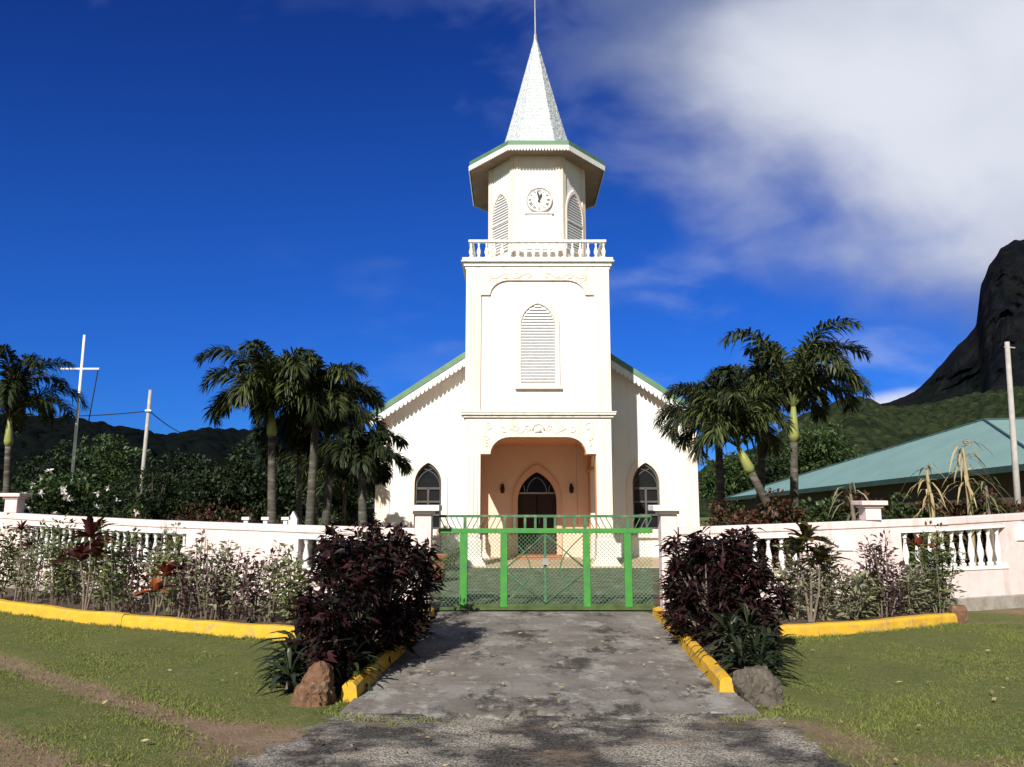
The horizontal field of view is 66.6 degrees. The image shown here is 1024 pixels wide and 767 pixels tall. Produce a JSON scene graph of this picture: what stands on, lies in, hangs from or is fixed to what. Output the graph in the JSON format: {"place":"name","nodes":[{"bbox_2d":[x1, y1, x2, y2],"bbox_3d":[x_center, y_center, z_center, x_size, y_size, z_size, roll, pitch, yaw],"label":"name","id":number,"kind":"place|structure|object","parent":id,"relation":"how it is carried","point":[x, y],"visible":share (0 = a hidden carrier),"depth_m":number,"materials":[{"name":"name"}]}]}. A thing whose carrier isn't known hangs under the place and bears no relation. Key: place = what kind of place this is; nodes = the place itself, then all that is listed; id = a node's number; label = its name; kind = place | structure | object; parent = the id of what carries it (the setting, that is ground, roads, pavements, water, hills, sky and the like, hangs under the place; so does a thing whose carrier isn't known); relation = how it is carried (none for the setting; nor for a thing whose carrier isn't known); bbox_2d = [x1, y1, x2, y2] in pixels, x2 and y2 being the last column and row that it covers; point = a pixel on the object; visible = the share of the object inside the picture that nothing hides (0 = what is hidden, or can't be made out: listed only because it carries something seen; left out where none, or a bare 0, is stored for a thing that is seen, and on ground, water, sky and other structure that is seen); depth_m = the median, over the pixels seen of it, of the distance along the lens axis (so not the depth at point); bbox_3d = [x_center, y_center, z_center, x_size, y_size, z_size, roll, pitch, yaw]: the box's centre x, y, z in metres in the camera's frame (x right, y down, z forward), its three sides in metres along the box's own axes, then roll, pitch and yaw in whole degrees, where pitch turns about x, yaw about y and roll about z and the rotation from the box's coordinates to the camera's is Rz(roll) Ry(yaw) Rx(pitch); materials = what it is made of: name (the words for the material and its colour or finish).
{"place":"outdoors","nodes":[
{"label":"outdoors","id":0,"kind":"place"},
{"bbox_2d":[0,413,373,517],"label":"hills","id":1,"kind":"structure","parent":0,"point":[36,437],"depth_m":187.03,"materials":[{"name":"green plant"}]},
{"bbox_2d":[0,517,1023,766],"bbox_3d":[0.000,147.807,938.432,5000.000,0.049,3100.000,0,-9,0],"label":"lawn","id":2,"kind":"structure","parent":0,"point":[708,739],"depth_m":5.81,"materials":[{"name":"green plant"}]},
{"bbox_2d":[0,343,90,509],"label":"palm tree","id":3,"kind":"object","parent":2,"relation":"on","point":[16,398],"visible":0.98,"depth_m":22.09,"materials":[{"name":"green plant"}]},
{"bbox_2d":[0,439,105,532],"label":"tree","id":4,"kind":"object","parent":2,"relation":"on","point":[56,463],"visible":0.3,"depth_m":29.17,"materials":[{"name":"green plant"}]},
{"bbox_2d":[21,468,118,543],"bbox_3d":[-11.060,3.378,19.251,2.347,2.573,2.336,0,-9,0],"label":"shrub","id":5,"kind":"object","parent":2,"relation":"on","point":[58,498],"visible":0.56,"depth_m":18.95,"materials":[{"name":"green plant"}]},
{"bbox_2d":[60,335,99,495],"bbox_3d":[-13.484,1.875,23.997,1.202,6.882,0.105,0,-9,0],"label":"mast","id":6,"kind":"object","parent":2,"relation":"on","point":[81,368],"visible":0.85,"depth_m":24.19,"materials":[{"name":"white metal"}]},
{"bbox_2d":[37,433,156,516],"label":"tree","id":7,"kind":"object","parent":2,"relation":"on","point":[113,470],"visible":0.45,"depth_m":33.40,"materials":[{"name":"green plant"}]},
{"bbox_2d":[67,481,159,560],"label":"shrub","id":8,"kind":"object","parent":2,"relation":"on","point":[102,509],"visible":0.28,"depth_m":18.09,"materials":[{"name":"green plant"}]},
{"bbox_2d":[106,501,152,558],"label":"shrub","id":9,"kind":"object","parent":2,"relation":"on","point":[132,510],"visible":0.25,"depth_m":16.86,"materials":[{"name":"green plant"}]},
{"bbox_2d":[139,390,151,492],"bbox_3d":[-14.090,3.221,29.831,0.354,6.020,0.224,0,-9,0],"label":"utility pole","id":10,"kind":"object","parent":2,"relation":"on","point":[145,443],"visible":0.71,"depth_m":30.02,"materials":[{"name":"white paint"}]},
{"bbox_2d":[0,599,302,640],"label":"kerb","id":11,"kind":"structure","parent":2,"relation":"on","point":[215,627],"depth_m":10.20,"materials":[{"name":"yellow paint"}]},
{"bbox_2d":[110,464,197,561],"bbox_3d":[-10.197,3.637,21.638,2.521,2.794,2.246,0,-9,0],"label":"shrub","id":12,"kind":"object","parent":2,"relation":"on","point":[154,513],"visible":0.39,"depth_m":21.77,"materials":[{"name":"green plant"}]},
{"bbox_2d":[137,448,227,550],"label":"tree","id":13,"kind":"object","parent":2,"relation":"on","point":[181,463],"visible":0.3,"depth_m":26.45,"materials":[{"name":"green plant"}]},
{"bbox_2d":[144,500,259,560],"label":"hedge","id":14,"kind":"object","parent":2,"relation":"on","point":[197,517],"visible":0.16,"depth_m":16.26,"materials":[{"name":"green plant"}]},
{"bbox_2d":[0,493,414,606],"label":"garden wall","id":15,"kind":"structure","parent":2,"relation":"on","point":[245,537],"depth_m":12.56,"materials":[{"name":"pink paint"}]},
{"bbox_2d":[0,587,434,665],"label":"bed soil","id":16,"kind":"structure","parent":2,"relation":"on","point":[279,617],"depth_m":11.63,"materials":[{"name":"brown soil"}]},
{"bbox_2d":[0,523,23,598],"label":"shrub","id":17,"kind":"object","parent":16,"relation":"on","point":[6,574],"visible":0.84,"depth_m":12.81,"materials":[{"name":"green plant"}]},
{"bbox_2d":[5,520,35,600],"bbox_3d":[-7.980,2.911,12.791,0.436,1.331,0.611,0,-9,0],"label":"cordyline","id":18,"kind":"object","parent":16,"relation":"on","point":[21,527],"visible":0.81,"depth_m":12.73,"materials":[{"name":"red plant"}]},
{"bbox_2d":[0,518,50,599],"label":"shrub","id":19,"kind":"object","parent":16,"relation":"on","point":[13,567],"visible":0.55,"depth_m":12.85,"materials":[{"name":"green plant"}]},
{"bbox_2d":[11,528,63,603],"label":"shrub","id":20,"kind":"object","parent":16,"relation":"on","point":[29,570],"visible":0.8,"depth_m":12.27,"materials":[{"name":"green plant"}]},
{"bbox_2d":[35,513,85,604],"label":"shrub","id":21,"kind":"object","parent":16,"relation":"on","point":[54,532],"visible":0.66,"depth_m":12.22,"materials":[{"name":"green plant"}]},
{"bbox_2d":[49,531,100,604],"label":"shrub","id":22,"kind":"object","parent":16,"relation":"on","point":[73,582],"visible":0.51,"depth_m":12.21,"materials":[{"name":"green plant"}]},
{"bbox_2d":[48,515,127,609],"bbox_3d":[-6.184,2.639,11.367,1.148,1.431,0.884,0,-9,0],"label":"cordyline","id":23,"kind":"object","parent":16,"relation":"on","point":[80,552],"visible":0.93,"depth_m":11.39,"materials":[{"name":"red plant"}]},
{"bbox_2d":[78,548,123,609],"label":"shrub","id":24,"kind":"object","parent":16,"relation":"on","point":[94,597],"visible":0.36,"depth_m":11.60,"materials":[{"name":"green plant"}]},
{"bbox_2d":[85,520,146,611],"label":"shrub","id":25,"kind":"object","parent":16,"relation":"on","point":[113,582],"visible":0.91,"depth_m":11.28,"materials":[{"name":"green plant"}]},
{"bbox_2d":[118,536,164,612],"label":"shrub","id":26,"kind":"object","parent":16,"relation":"on","point":[132,573],"visible":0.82,"depth_m":11.33,"materials":[{"name":"green plant"}]},
{"bbox_2d":[135,525,177,612],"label":"shrub","id":27,"kind":"object","parent":16,"relation":"on","point":[154,568],"visible":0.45,"depth_m":11.36,"materials":[{"name":"green plant"}]},
{"bbox_2d":[132,561,180,615],"bbox_3d":[-4.842,2.848,10.697,0.631,0.813,0.462,1,-9,-9],"label":"cordyline","id":28,"kind":"object","parent":16,"relation":"on","point":[156,584],"visible":0.93,"depth_m":10.71,"materials":[{"name":"orange plant"}]},
{"bbox_2d":[142,522,206,613],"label":"shrub","id":29,"kind":"object","parent":16,"relation":"on","point":[167,599],"visible":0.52,"depth_m":11.14,"materials":[{"name":"green plant"}]},
{"bbox_2d":[167,529,212,618],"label":"shrub","id":30,"kind":"object","parent":16,"relation":"on","point":[190,611],"visible":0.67,"depth_m":10.75,"materials":[{"name":"green plant"}]},
{"bbox_2d":[184,532,239,619],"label":"shrub","id":31,"kind":"object","parent":16,"relation":"on","point":[213,571],"visible":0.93,"depth_m":10.58,"materials":[{"name":"green plant"}]},
{"bbox_2d":[195,551,241,619],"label":"shrub","id":32,"kind":"object","parent":16,"relation":"on","point":[221,613],"visible":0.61,"depth_m":10.66,"materials":[{"name":"green plant"}]},
{"bbox_2d":[214,546,266,619],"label":"shrub","id":33,"kind":"object","parent":16,"relation":"on","point":[232,592],"visible":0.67,"depth_m":10.67,"materials":[{"name":"green plant"}]},
{"bbox_2d":[230,547,283,622],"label":"shrub","id":34,"kind":"object","parent":16,"relation":"on","point":[250,589],"visible":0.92,"depth_m":10.39,"materials":[{"name":"green plant"}]},
{"bbox_2d":[250,540,290,621],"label":"shrub","id":35,"kind":"object","parent":16,"relation":"on","point":[273,569],"visible":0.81,"depth_m":10.42,"materials":[{"name":"green plant"}]},
{"bbox_2d":[270,543,312,624],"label":"shrub","id":36,"kind":"object","parent":16,"relation":"on","point":[291,585],"visible":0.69,"depth_m":10.20,"materials":[{"name":"green plant"}]},
{"bbox_2d":[246,599,387,694],"bbox_3d":[-1.758,2.530,7.337,1.364,0.858,1.667,4,-10,-23],"label":"strap leaf plant","id":37,"kind":"object","parent":16,"relation":"on","point":[290,667],"visible":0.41,"depth_m":6.95,"materials":[{"name":"green plant"}]},
{"bbox_2d":[283,519,447,679],"bbox_3d":[-1.543,2.210,8.233,1.631,1.543,3.670,0,-9,0],"label":"bush","id":38,"kind":"object","parent":16,"relation":"on","point":[370,574],"visible":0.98,"depth_m":7.60,"materials":[{"name":"purple plant"}]},
{"bbox_2d":[406,505,441,602],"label":"gate pillar","id":39,"kind":"structure","parent":16,"relation":"on","point":[424,522],"depth_m":11.64,"materials":[{"name":"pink paint"}]},
{"bbox_2d":[174,440,303,522],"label":"tree","id":40,"kind":"object","parent":2,"relation":"on","point":[244,486],"visible":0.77,"depth_m":23.30,"materials":[{"name":"green plant"}]},
{"bbox_2d":[193,339,345,523],"bbox_3d":[-5.385,1.674,16.983,3.298,5.136,3.153,0,-9,0],"label":"palm tree","id":41,"kind":"object","parent":2,"relation":"on","point":[257,382],"visible":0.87,"depth_m":16.76,"materials":[{"name":"green plant"}]},
{"bbox_2d":[260,463,307,524],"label":"tree","id":42,"kind":"object","parent":2,"relation":"on","point":[287,512],"visible":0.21,"depth_m":31.26,"materials":[{"name":"green plant"}]},
{"bbox_2d":[247,416,342,524],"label":"palm tree","id":43,"kind":"object","parent":2,"relation":"on","point":[260,434],"visible":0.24,"depth_m":19.61,"materials":[{"name":"green plant"}]},
{"bbox_2d":[289,661,335,707],"bbox_3d":[-1.634,2.474,6.386,0.344,0.399,0.317,0,-9,0],"label":"boulder","id":44,"kind":"object","parent":2,"relation":"on","point":[314,688],"visible":0.91,"depth_m":6.31,"materials":[{"name":"brown stone"}]},
{"bbox_2d":[276,453,357,554],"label":"palm tree","id":45,"kind":"object","parent":2,"relation":"on","point":[293,474],"visible":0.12,"depth_m":25.47,"materials":[{"name":"green plant"}]},
{"bbox_2d":[249,353,387,566],"bbox_3d":[-4.506,1.805,17.574,3.050,5.049,2.949,-8,-12,41],"label":"palm tree","id":46,"kind":"object","parent":2,"relation":"on","point":[339,405],"visible":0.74,"depth_m":17.26,"materials":[{"name":"green plant"}]},
{"bbox_2d":[275,381,388,563],"bbox_3d":[-4.319,2.233,18.570,2.753,4.549,3.010,0,-9,0],"label":"palm tree","id":47,"kind":"object","parent":2,"relation":"on","point":[328,428],"visible":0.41,"depth_m":18.09,"materials":[{"name":"green plant"}]},
{"bbox_2d":[296,458,374,525],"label":"palm tree","id":48,"kind":"object","parent":2,"relation":"on","point":[340,486],"visible":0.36,"depth_m":23.63,"materials":[{"name":"green plant"}]},
{"bbox_2d":[302,477,374,525],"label":"tree","id":49,"kind":"object","parent":2,"relation":"on","point":[351,503],"visible":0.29,"depth_m":29.16,"materials":[{"name":"green plant"}]},
{"bbox_2d":[339,505,383,526],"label":"bush","id":50,"kind":"object","parent":2,"relation":"on","point":[372,521],"visible":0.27,"depth_m":21.55,"materials":[{"name":"green plant"}]},
{"bbox_2d":[341,607,434,701],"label":"kerb","id":51,"kind":"structure","parent":2,"relation":"on","point":[353,686],"depth_m":7.02,"materials":[{"name":"yellow paint"}]},
{"bbox_2d":[16,617,1019,766],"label":"fallen leaves","id":52,"kind":"object","parent":2,"relation":"on","point":[403,748],"visible":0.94,"depth_m":6.40,"materials":[{"name":"plant"}]},
{"bbox_2d":[370,0,699,565],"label":"church","id":53,"kind":"structure","parent":2,"relation":"on","point":[536,397],"depth_m":22.52,"materials":[{"name":"white paint"}]},
{"bbox_2d":[407,455,447,537],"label":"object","id":54,"kind":"structure","parent":53,"relation":"in","point":[430,485],"depth_m":23.96,"materials":[{"name":"beige paint"}]},
{"bbox_2d":[490,190,509,256],"bbox_3d":[-0.328,-4.684,22.523,0.053,1.890,0.960,6,-11,-36],"label":"belfry window","id":55,"kind":"structure","parent":53,"relation":"in","point":[500,214],"depth_m":22.53,"materials":[{"name":"beige paint"}]},
{"bbox_2d":[518,473,555,553],"bbox_3d":[0.765,3.969,23.904,1.170,2.475,0.140,0,-9,0],"label":"door","id":56,"kind":"structure","parent":53,"relation":"in","point":[536,496],"depth_m":23.89,"materials":[{"name":"brown wood"}]},
{"bbox_2d":[515,298,561,388],"bbox_3d":[0.710,-1.092,21.033,1.260,2.512,0.128,0,-9,0],"label":"louvred window","id":57,"kind":"structure","parent":53,"relation":"in","point":[537,337],"depth_m":21.01,"materials":[{"name":"beige paint"}]},
{"bbox_2d":[566,190,583,256],"bbox_3d":[1.808,-4.684,22.523,0.053,1.890,0.960,-6,-11,36],"label":"belfry window","id":58,"kind":"structure","parent":53,"relation":"in","point":[574,212],"depth_m":22.53,"materials":[{"name":"beige paint"}]},
{"bbox_2d":[626,455,665,537],"bbox_3d":[4.110,3.448,23.889,1.280,2.501,0.250,0,-9,0],"label":"window","id":59,"kind":"structure","parent":53,"relation":"in","point":[643,486],"depth_m":23.95,"materials":[{"name":"beige paint"}]},
{"bbox_2d":[652,606,735,691],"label":"kerb","id":60,"kind":"structure","parent":2,"relation":"on","point":[719,677],"depth_m":7.54,"materials":[{"name":"yellow paint"}]},
{"bbox_2d":[652,364,782,525],"bbox_3d":[4.603,1.983,17.332,2.746,4.618,2.586,-8,-12,42],"label":"palm tree","id":61,"kind":"object","parent":2,"relation":"on","point":[715,382],"visible":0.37,"depth_m":17.32,"materials":[{"name":"green plant"}]},
{"bbox_2d":[700,498,743,546],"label":"bush","id":62,"kind":"object","parent":2,"relation":"on","point":[718,509],"visible":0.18,"depth_m":16.26,"materials":[{"name":"green plant"}]},
{"bbox_2d":[698,451,755,520],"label":"tree","id":63,"kind":"object","parent":2,"relation":"on","point":[734,472],"visible":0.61,"depth_m":72.17,"materials":[{"name":"green plant"}]},
{"bbox_2d":[674,383,799,567],"bbox_3d":[4.671,2.085,15.820,2.820,4.083,2.422,0,-9,0],"label":"palm tree","id":64,"kind":"object","parent":2,"relation":"on","point":[737,421],"visible":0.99,"depth_m":15.79,"materials":[{"name":"green plant"}]},
{"bbox_2d":[701,351,810,516],"bbox_3d":[5.991,1.886,18.384,2.760,5.187,2.891,-4,-10,23],"label":"palm tree","id":65,"kind":"object","parent":2,"relation":"on","point":[755,369],"visible":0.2,"depth_m":18.38,"materials":[{"name":"green plant"}]},
{"bbox_2d":[732,665,785,709],"bbox_3d":[2.056,2.517,6.484,0.387,0.336,0.360,0,-9,0],"label":"boulder","id":66,"kind":"object","parent":2,"relation":"on","point":[761,686],"visible":0.94,"depth_m":6.38,"materials":[{"name":"grey stone"}]},
{"bbox_2d":[738,452,788,500],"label":"tree","id":67,"kind":"object","parent":2,"relation":"on","point":[773,473],"visible":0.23,"depth_m":70.94,"materials":[{"name":"green plant"}]},
{"bbox_2d":[722,487,808,567],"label":"bush","id":68,"kind":"object","parent":2,"relation":"on","point":[754,518],"visible":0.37,"depth_m":15.69,"materials":[{"name":"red plant"}]},
{"bbox_2d":[715,316,874,515],"bbox_3d":[6.337,1.477,17.015,3.146,5.534,3.317,-4,-10,26],"label":"palm tree","id":69,"kind":"object","parent":2,"relation":"on","point":[799,374],"visible":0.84,"depth_m":16.92,"materials":[{"name":"green plant"}]},
{"bbox_2d":[766,420,864,476],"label":"tree","id":70,"kind":"object","parent":2,"relation":"on","point":[823,452],"visible":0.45,"depth_m":74.35,"materials":[{"name":"green plant"}]},
{"bbox_2d":[773,496,858,565],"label":"bush","id":71,"kind":"object","parent":2,"relation":"on","point":[815,506],"visible":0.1,"depth_m":15.71,"materials":[{"name":"green plant"}]},
{"bbox_2d":[688,608,947,677],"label":"bed soil","id":72,"kind":"structure","parent":2,"relation":"on","point":[731,670],"depth_m":10.62,"materials":[{"name":"brown soil"}]},
{"bbox_2d":[653,522,797,647],"bbox_3d":[2.404,2.424,9.217,1.564,1.534,2.083,0,-9,0],"label":"bush","id":73,"kind":"object","parent":72,"relation":"on","point":[713,579],"visible":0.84,"depth_m":8.70,"materials":[{"name":"purple plant"}]},
{"bbox_2d":[676,601,808,686],"bbox_3d":[2.361,2.589,7.638,1.516,0.751,1.483,5,-10,-32],"label":"strap leaf plant","id":74,"kind":"object","parent":72,"relation":"on","point":[762,653],"visible":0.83,"depth_m":7.61,"materials":[{"name":"green plant"}]},
{"bbox_2d":[770,540,815,619],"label":"shrub","id":75,"kind":"object","parent":72,"relation":"on","point":[792,577],"visible":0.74,"depth_m":10.64,"materials":[{"name":"green plant"}]},
{"bbox_2d":[777,521,854,621],"bbox_3d":[3.974,2.544,10.505,0.748,1.354,0.944,5,-10,-29],"label":"cordyline","id":76,"kind":"object","parent":72,"relation":"on","point":[819,552],"visible":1,"depth_m":10.47,"materials":[{"name":"green plant"}]},
{"bbox_2d":[802,536,846,620],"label":"shrub","id":77,"kind":"object","parent":72,"relation":"on","point":[827,592],"visible":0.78,"depth_m":10.58,"materials":[{"name":"green plant"}]},
{"bbox_2d":[825,564,876,620],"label":"shrub","id":78,"kind":"object","parent":72,"relation":"on","point":[852,588],"visible":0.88,"depth_m":10.56,"materials":[{"name":"green plant"}]},
{"bbox_2d":[848,570,884,616],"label":"shrub","id":79,"kind":"object","parent":72,"relation":"on","point":[872,600],"visible":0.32,"depth_m":10.92,"materials":[{"name":"green plant"}]},
{"bbox_2d":[853,530,914,616],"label":"shrub","id":80,"kind":"object","parent":72,"relation":"on","point":[885,571],"visible":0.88,"depth_m":10.93,"materials":[{"name":"purple plant"}]},
{"bbox_2d":[890,563,932,613],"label":"shrub","id":81,"kind":"object","parent":72,"relation":"on","point":[912,596],"visible":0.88,"depth_m":11.23,"materials":[{"name":"green plant"}]},
{"bbox_2d":[908,521,967,612],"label":"shrub","id":82,"kind":"object","parent":72,"relation":"on","point":[937,553],"visible":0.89,"depth_m":11.28,"materials":[{"name":"green plant"}]},
{"bbox_2d":[678,501,1023,610],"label":"garden wall","id":83,"kind":"structure","parent":2,"relation":"on","point":[990,585],"depth_m":12.03,"materials":[{"name":"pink paint"}]},
{"bbox_2d":[744,613,957,637],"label":"kerb","id":84,"kind":"structure","parent":2,"relation":"on","point":[845,627],"depth_m":9.90,"materials":[{"name":"yellow paint"}]},
{"bbox_2d":[828,482,888,521],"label":"dry plant","id":85,"kind":"object","parent":2,"relation":"on","point":[852,515],"visible":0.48,"depth_m":15.19,"materials":[{"name":"grey plant"}]},
{"bbox_2d":[810,488,913,561],"bbox_3d":[7.029,3.159,15.899,1.982,2.091,1.717,0,-9,0],"label":"bush","id":86,"kind":"object","parent":2,"relation":"on","point":[854,499],"visible":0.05,"depth_m":15.78,"materials":[{"name":"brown plant"}]},
{"bbox_2d":[881,492,944,566],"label":"bush","id":87,"kind":"object","parent":2,"relation":"on","point":[895,513],"visible":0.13,"depth_m":15.78,"materials":[{"name":"green plant"}]},
{"bbox_2d":[899,462,951,547],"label":"dry plant","id":88,"kind":"object","parent":2,"relation":"on","point":[932,511],"visible":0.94,"depth_m":14.99,"materials":[{"name":"plant"}]},
{"bbox_2d":[907,497,987,566],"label":"bush","id":89,"kind":"object","parent":2,"relation":"on","point":[955,509],"visible":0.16,"depth_m":15.74,"materials":[{"name":"green plant"}]},
{"bbox_2d":[937,439,1009,565],"bbox_3d":[9.034,2.553,15.390,1.301,2.894,1.012,0,-9,0],"label":"dry plant","id":90,"kind":"object","parent":2,"relation":"on","point":[969,491],"visible":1,"depth_m":15.41,"materials":[{"name":"plant"}]},
{"bbox_2d":[959,476,1014,564],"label":"dry plant","id":91,"kind":"object","parent":2,"relation":"on","point":[988,509],"visible":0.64,"depth_m":15.13,"materials":[{"name":"beige dry plant leaves"}]},
{"bbox_2d":[953,487,1023,564],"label":"bush","id":92,"kind":"object","parent":2,"relation":"on","point":[1017,507],"visible":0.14,"depth_m":15.75,"materials":[{"name":"green plant"}]},
{"bbox_2d":[1004,342,1021,511],"bbox_3d":[10.971,1.637,16.950,0.400,5.186,0.148,0,-9,0],"label":"utility pole","id":93,"kind":"object","parent":2,"relation":"on","point":[1015,463],"visible":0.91,"depth_m":17.02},
{"bbox_2d":[0,0,1023,470],"label":"sky","id":94,"kind":"structure","parent":0,"point":[179,179],"materials":[{"name":"blue"}]},
{"bbox_2d":[408,557,658,567],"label":"porch paving","id":95,"kind":"structure","parent":0,"point":[654,562],"depth_m":20.98,"materials":[{"name":"beige concrete"}]},
{"bbox_2d":[432,568,659,612],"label":"lawn","id":96,"kind":"structure","parent":0,"point":[554,583],"depth_m":15.10,"materials":[{"name":"grass"}]},
{"bbox_2d":[312,426,414,542],"bbox_3d":[-3.159,2.516,16.400,2.122,3.292,2.345,0,-9,0],"label":"palm tree","id":97,"kind":"object","parent":96,"relation":"on","point":[362,453],"visible":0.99,"depth_m":16.29,"materials":[{"name":"green plant"}]},
{"bbox_2d":[339,611,763,719],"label":"driveway","id":98,"kind":"structure","parent":0,"point":[536,666],"depth_m":7.51,"materials":[{"name":"concrete"}]},
{"bbox_2d":[438,515,654,609],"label":"gate","id":99,"kind":"structure","parent":98,"relation":"on","point":[504,531],"depth_m":11.90,"materials":[{"name":"green metal"}]},
{"bbox_2d":[648,505,686,610],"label":"gate pillar","id":100,"kind":"structure","parent":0,"point":[667,520],"depth_m":11.64,"materials":[{"name":"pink paint"}]},
{"bbox_2d":[698,386,1023,516],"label":"hills","id":101,"kind":"structure","parent":0,"point":[873,426],"depth_m":236.03,"materials":[{"name":"green plant"}]},
{"bbox_2d":[725,418,1023,524],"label":"house","id":102,"kind":"structure","parent":0,"point":[883,473],"depth_m":40.14,"materials":[{"name":"teal paint"}]},
{"bbox_2d":[881,239,1023,406],"bbox_3d":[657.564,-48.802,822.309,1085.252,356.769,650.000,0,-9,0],"label":"mountain","id":103,"kind":"structure","parent":0,"point":[974,361],"depth_m":907.33,"materials":[{"name":"grey stone"}]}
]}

